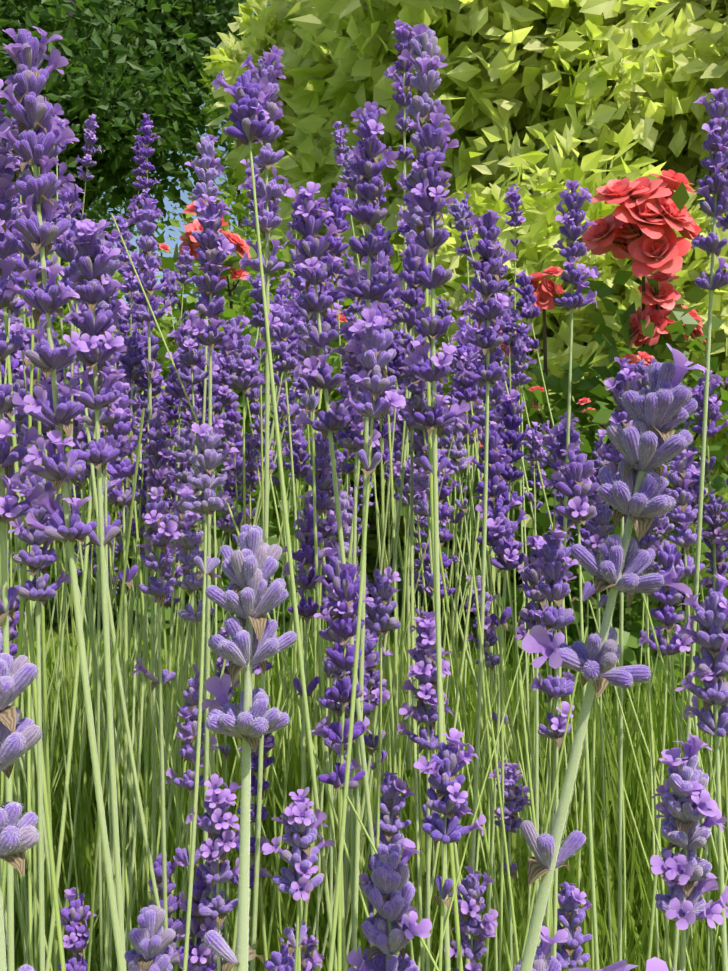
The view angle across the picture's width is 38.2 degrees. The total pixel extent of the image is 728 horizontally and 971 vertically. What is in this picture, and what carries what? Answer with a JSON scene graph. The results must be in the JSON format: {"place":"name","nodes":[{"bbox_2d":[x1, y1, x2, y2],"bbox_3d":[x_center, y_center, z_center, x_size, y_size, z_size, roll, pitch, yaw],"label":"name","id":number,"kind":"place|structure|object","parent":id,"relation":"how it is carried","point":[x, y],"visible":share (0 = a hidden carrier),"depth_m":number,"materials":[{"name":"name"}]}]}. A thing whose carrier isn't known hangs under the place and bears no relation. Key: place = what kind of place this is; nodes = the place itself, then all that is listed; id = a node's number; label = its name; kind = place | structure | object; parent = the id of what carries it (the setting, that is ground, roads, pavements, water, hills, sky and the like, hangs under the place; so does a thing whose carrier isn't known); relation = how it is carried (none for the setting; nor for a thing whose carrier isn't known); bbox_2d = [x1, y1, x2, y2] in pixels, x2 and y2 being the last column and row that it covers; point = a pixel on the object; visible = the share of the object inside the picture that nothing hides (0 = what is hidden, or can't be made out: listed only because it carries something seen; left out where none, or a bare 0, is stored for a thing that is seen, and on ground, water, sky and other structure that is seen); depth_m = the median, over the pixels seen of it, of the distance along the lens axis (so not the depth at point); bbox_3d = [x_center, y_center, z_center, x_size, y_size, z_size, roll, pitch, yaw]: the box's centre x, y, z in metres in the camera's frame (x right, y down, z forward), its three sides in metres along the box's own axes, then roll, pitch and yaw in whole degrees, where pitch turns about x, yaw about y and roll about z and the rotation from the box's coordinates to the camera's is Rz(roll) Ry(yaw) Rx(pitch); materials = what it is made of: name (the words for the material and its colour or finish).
{"place":"outdoors","nodes":[
{"label":"outdoors","id":0,"kind":"place"},
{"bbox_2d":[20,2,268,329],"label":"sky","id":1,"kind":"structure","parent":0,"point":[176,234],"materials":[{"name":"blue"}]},
{"bbox_2d":[0,558,727,970],"bbox_3d":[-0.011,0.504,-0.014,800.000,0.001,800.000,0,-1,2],"label":"lawn","id":2,"kind":"structure","parent":0,"point":[55,632],"depth_m":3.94,"materials":[{"name":"green plant"}]},
{"bbox_2d":[32,0,230,259],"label":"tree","id":3,"kind":"object","parent":2,"relation":"on","point":[108,198],"depth_m":15.85,"materials":[{"name":"green plant"}]},
{"bbox_2d":[0,0,267,308],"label":"tree","id":4,"kind":"object","parent":2,"relation":"on","point":[131,62],"visible":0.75,"depth_m":7.47,"materials":[{"name":"green plant"}]},
{"bbox_2d":[116,200,347,744],"bbox_3d":[-0.231,0.015,2.025,0.511,1.053,0.578,0,-1,2],"label":"rose bush","id":5,"kind":"object","parent":2,"relation":"on","point":[234,271],"visible":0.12,"depth_m":1.93,"materials":[{"name":"green plant"}]},
{"bbox_2d":[6,184,472,627],"bbox_3d":[-1.079,-0.177,4.756,2.944,1.934,3.115,0,-1,2],"label":"shrub","id":6,"kind":"object","parent":2,"relation":"on","point":[166,326],"visible":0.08,"depth_m":3.98,"materials":[{"name":"green plant"}]},
{"bbox_2d":[173,226,403,599],"bbox_3d":[-0.150,-0.427,5.777,1.925,2.351,1.909,0,-1,2],"label":"low gold shrub","id":7,"kind":"object","parent":2,"relation":"on","point":[242,233],"visible":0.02,"depth_m":5.27,"materials":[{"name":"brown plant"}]},
{"bbox_2d":[197,60,414,569],"bbox_3d":[2.322,-1.218,7.934,7.204,3.786,1.687,0,-1,2],"label":"hedge","id":8,"kind":"object","parent":2,"relation":"on","point":[230,174],"visible":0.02,"depth_m":7.58,"materials":[{"name":"green plant"}]},
{"bbox_2d":[0,20,727,970],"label":"lavender bed","id":9,"kind":"object","parent":2,"relation":"on","point":[92,408],"visible":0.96,"depth_m":0.37,"materials":[{"name":"purple plant"}]},
{"bbox_2d":[0,627,41,970],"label":"lavender","id":10,"kind":"object","parent":9,"relation":"attached to","point":[19,739],"visible":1,"depth_m":0.12,"materials":[{"name":"purple plant"}]},
{"bbox_2d":[124,905,175,970],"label":"lavender","id":11,"kind":"object","parent":9,"relation":"attached to","point":[151,939],"visible":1,"depth_m":0.20,"materials":[{"name":"purple plant"}]},
{"bbox_2d":[201,524,297,970],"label":"lavender","id":12,"kind":"object","parent":9,"relation":"attached to","point":[250,567],"visible":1,"depth_m":0.15,"materials":[{"name":"purple plant"}]},
{"bbox_2d":[346,834,431,970],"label":"lavender","id":13,"kind":"object","parent":9,"relation":"attached to","point":[389,929],"visible":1,"depth_m":0.20,"materials":[{"name":"purple plant"}]},
{"bbox_2d":[512,926,567,970],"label":"lavender","id":14,"kind":"object","parent":9,"relation":"attached to","point":[544,960],"visible":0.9,"depth_m":0.19,"materials":[{"name":"purple plant"}]},
{"bbox_2d":[520,343,707,970],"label":"lavender","id":15,"kind":"object","parent":9,"relation":"attached to","point":[657,409],"visible":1,"depth_m":0.14,"materials":[{"name":"purple plant"}]},
{"bbox_2d":[568,957,680,970],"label":"lavender","id":16,"kind":"object","parent":9,"relation":"attached to","point":[655,964],"visible":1,"depth_m":0.08,"materials":[{"name":"purple plant"}]},
{"bbox_2d":[202,0,726,612],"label":"variegated shrub","id":17,"kind":"object","parent":2,"relation":"on","point":[338,58],"visible":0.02,"depth_m":4.33,"materials":[{"name":"green plant"}]},
{"bbox_2d":[380,0,727,225],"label":"shrub","id":18,"kind":"object","parent":2,"relation":"on","point":[664,76],"visible":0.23,"depth_m":3.52,"materials":[{"name":"green plant"}]},
{"bbox_2d":[391,169,727,766],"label":"rose bush","id":19,"kind":"object","parent":2,"relation":"on","point":[642,222],"visible":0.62,"depth_m":1.88,"materials":[{"name":"green plant"}]},
{"bbox_2d":[391,119,727,656],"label":"shrub","id":20,"kind":"object","parent":2,"relation":"on","point":[539,235],"visible":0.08,"depth_m":3.24,"materials":[{"name":"green plant"}]}
]}

